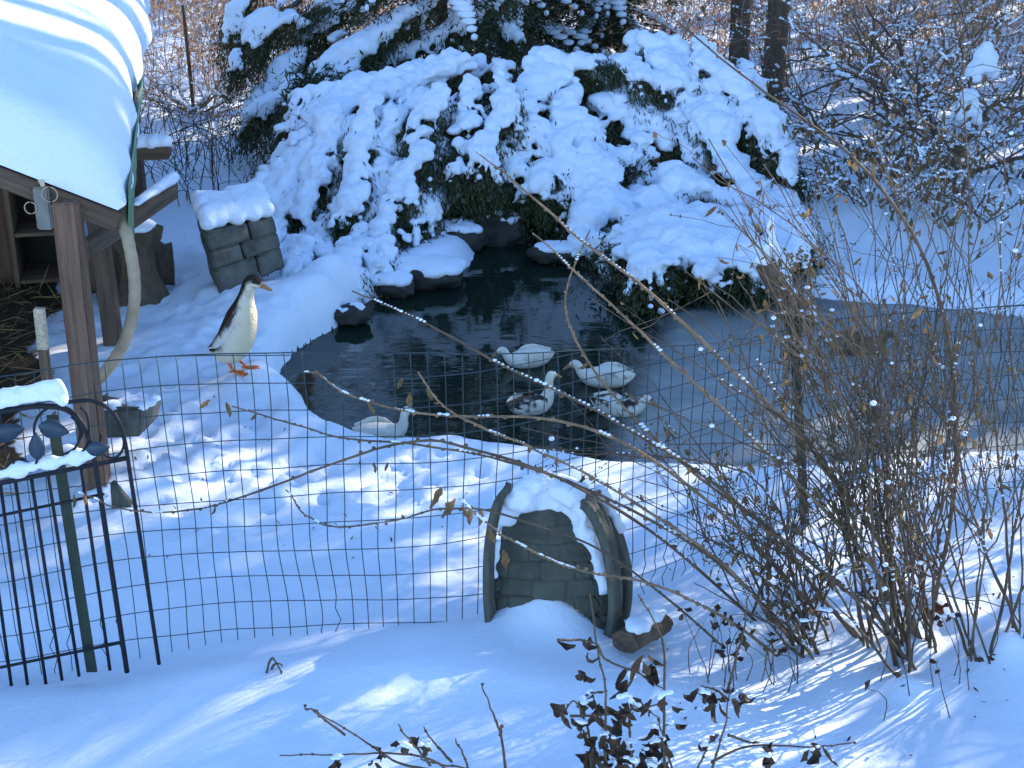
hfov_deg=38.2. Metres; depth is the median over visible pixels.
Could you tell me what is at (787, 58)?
bare shrub
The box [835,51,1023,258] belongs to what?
bare shrub
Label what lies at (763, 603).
bare shrub
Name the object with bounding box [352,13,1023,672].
bare shrub
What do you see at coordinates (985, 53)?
snow clump
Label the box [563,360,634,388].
swimming duck
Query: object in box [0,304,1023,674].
wire fence
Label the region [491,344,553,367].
swimming duck
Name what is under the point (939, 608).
oak leaf
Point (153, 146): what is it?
beam end
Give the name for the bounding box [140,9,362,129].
bare shrub
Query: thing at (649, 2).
brush thicket
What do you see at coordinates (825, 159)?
bare shrub
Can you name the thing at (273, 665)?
dead plant
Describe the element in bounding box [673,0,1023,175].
bare shrub
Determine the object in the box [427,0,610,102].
spruce tree
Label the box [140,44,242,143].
bare shrub
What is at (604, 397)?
swimming duck
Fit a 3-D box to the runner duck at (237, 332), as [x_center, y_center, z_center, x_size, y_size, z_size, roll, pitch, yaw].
[-1.238,-0.283,6.757,0.325,0.478,0.181,0,23,0]
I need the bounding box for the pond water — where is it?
[280,228,841,461]
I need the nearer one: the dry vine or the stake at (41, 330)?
the dry vine
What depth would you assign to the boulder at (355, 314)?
7.84 m
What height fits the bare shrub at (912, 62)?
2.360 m
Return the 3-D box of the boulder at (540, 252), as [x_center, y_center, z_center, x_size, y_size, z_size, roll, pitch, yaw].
[0.272,-0.791,8.890,0.370,0.128,0.229,0,23,0]
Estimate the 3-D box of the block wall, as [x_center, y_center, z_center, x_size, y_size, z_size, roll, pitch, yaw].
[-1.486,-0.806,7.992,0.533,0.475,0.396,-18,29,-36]
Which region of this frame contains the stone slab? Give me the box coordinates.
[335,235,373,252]
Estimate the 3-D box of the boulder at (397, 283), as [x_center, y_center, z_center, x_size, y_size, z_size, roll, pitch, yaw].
[-0.672,-0.559,8.323,0.258,0.150,0.237,0,23,0]
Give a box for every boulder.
[334,302,372,326]
[370,270,415,298]
[394,254,466,290]
[425,218,488,251]
[475,208,527,246]
[527,240,579,263]
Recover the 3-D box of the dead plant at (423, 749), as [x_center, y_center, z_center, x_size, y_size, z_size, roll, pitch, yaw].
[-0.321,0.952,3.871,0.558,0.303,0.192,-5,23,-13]
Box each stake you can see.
[33,307,52,380]
[181,5,194,106]
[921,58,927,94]
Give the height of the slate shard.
0.116 m
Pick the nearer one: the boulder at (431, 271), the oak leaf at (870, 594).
the oak leaf at (870, 594)
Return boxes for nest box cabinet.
[0,188,59,287]
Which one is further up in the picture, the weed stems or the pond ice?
the weed stems
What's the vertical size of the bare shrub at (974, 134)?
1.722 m
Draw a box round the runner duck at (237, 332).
[208,274,272,376]
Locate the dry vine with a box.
[768,245,846,437]
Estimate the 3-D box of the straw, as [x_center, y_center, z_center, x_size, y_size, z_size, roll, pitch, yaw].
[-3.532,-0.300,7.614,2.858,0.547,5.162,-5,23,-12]
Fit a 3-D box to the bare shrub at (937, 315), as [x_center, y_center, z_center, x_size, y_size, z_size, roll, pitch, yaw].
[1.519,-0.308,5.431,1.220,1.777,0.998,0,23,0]
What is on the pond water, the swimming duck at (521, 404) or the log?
the swimming duck at (521, 404)
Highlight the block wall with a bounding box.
[190,181,284,292]
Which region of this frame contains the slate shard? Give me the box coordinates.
[110,480,132,507]
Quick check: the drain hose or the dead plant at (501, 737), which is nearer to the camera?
the dead plant at (501, 737)
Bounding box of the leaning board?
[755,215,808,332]
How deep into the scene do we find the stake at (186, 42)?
11.95 m
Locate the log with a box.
[88,241,174,292]
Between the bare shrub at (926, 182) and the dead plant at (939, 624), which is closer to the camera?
the dead plant at (939, 624)
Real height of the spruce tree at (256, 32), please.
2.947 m
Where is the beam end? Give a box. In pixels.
[137,134,171,159]
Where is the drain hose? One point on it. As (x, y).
(120, 349)
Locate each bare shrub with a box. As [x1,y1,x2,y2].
[73,371,869,659]
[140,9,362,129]
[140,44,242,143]
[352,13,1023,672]
[520,256,952,645]
[604,1,1023,663]
[639,0,1023,131]
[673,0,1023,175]
[720,0,1023,133]
[742,107,1002,223]
[748,51,1023,540]
[750,0,1023,134]
[750,0,1023,185]
[825,16,1023,213]
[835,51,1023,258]
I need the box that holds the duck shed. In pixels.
[0,0,151,490]
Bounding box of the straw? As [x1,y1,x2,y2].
[0,223,96,501]
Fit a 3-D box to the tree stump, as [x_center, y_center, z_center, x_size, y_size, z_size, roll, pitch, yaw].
[-1.998,-0.644,7.851,0.299,0.480,0.299,12,26,27]
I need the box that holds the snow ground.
[0,0,1023,767]
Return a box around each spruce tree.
[189,0,568,167]
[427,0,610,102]
[533,0,679,90]
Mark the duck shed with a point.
(71, 81)
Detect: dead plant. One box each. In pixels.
[265,657,282,673]
[280,704,468,767]
[481,683,506,767]
[550,594,687,767]
[677,601,832,691]
[683,595,855,767]
[865,585,998,720]
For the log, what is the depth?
8.02 m
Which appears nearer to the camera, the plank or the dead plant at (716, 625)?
the dead plant at (716, 625)
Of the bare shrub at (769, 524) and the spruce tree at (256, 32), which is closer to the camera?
the bare shrub at (769, 524)
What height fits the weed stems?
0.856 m
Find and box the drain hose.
[99,203,140,384]
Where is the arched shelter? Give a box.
[483,468,632,638]
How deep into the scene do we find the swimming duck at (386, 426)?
6.54 m
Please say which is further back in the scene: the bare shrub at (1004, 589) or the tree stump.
the tree stump
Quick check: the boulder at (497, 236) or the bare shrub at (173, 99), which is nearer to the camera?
the boulder at (497, 236)
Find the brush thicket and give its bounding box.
[143,0,1023,99]
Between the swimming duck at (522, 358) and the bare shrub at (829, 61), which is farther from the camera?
the bare shrub at (829, 61)
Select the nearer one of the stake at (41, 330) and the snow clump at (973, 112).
the stake at (41, 330)
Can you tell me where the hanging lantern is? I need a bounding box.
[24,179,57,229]
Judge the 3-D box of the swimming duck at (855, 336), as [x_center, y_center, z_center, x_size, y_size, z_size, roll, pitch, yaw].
[1.778,-0.211,7.516,0.367,0.140,0.169,0,23,0]
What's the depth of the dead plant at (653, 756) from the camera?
3.81 m
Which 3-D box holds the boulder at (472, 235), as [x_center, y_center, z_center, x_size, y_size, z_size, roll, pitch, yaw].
[-0.349,-0.906,9.121,0.433,0.218,0.329,0,23,0]
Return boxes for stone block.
[103,391,161,437]
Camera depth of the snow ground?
5.14 m
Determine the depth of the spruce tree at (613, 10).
12.54 m
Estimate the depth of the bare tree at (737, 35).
12.31 m
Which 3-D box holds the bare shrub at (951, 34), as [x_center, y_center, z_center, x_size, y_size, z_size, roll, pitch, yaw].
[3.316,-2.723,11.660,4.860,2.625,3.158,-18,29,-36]
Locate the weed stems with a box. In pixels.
[139,34,306,206]
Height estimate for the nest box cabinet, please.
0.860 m
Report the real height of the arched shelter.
0.630 m
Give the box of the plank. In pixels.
[85,171,178,259]
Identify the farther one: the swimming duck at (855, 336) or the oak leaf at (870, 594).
the swimming duck at (855, 336)
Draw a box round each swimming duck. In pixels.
[352,406,418,438]
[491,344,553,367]
[506,371,561,415]
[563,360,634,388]
[590,389,657,417]
[829,329,894,355]
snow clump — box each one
[950,89,981,124]
[965,41,1000,82]
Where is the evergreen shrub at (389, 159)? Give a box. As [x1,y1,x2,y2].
[190,29,880,325]
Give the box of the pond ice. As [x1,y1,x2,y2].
[616,291,1023,467]
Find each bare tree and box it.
[728,0,750,64]
[762,0,789,108]
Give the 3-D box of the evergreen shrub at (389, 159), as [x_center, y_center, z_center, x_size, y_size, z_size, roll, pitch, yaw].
[0.042,-1.307,9.181,4.194,1.427,3.376,0,23,0]
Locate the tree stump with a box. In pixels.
[112,219,169,305]
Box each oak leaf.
[858,587,873,598]
[917,601,948,620]
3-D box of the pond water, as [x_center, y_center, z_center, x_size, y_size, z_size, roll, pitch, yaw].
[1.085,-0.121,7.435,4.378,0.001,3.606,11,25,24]
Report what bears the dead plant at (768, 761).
on the snow ground
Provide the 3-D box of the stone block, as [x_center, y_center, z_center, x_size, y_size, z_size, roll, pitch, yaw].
[-1.580,0.108,6.011,0.304,0.215,0.397,0,23,0]
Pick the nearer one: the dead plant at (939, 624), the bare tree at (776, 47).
the dead plant at (939, 624)
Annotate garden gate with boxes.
[0,379,160,685]

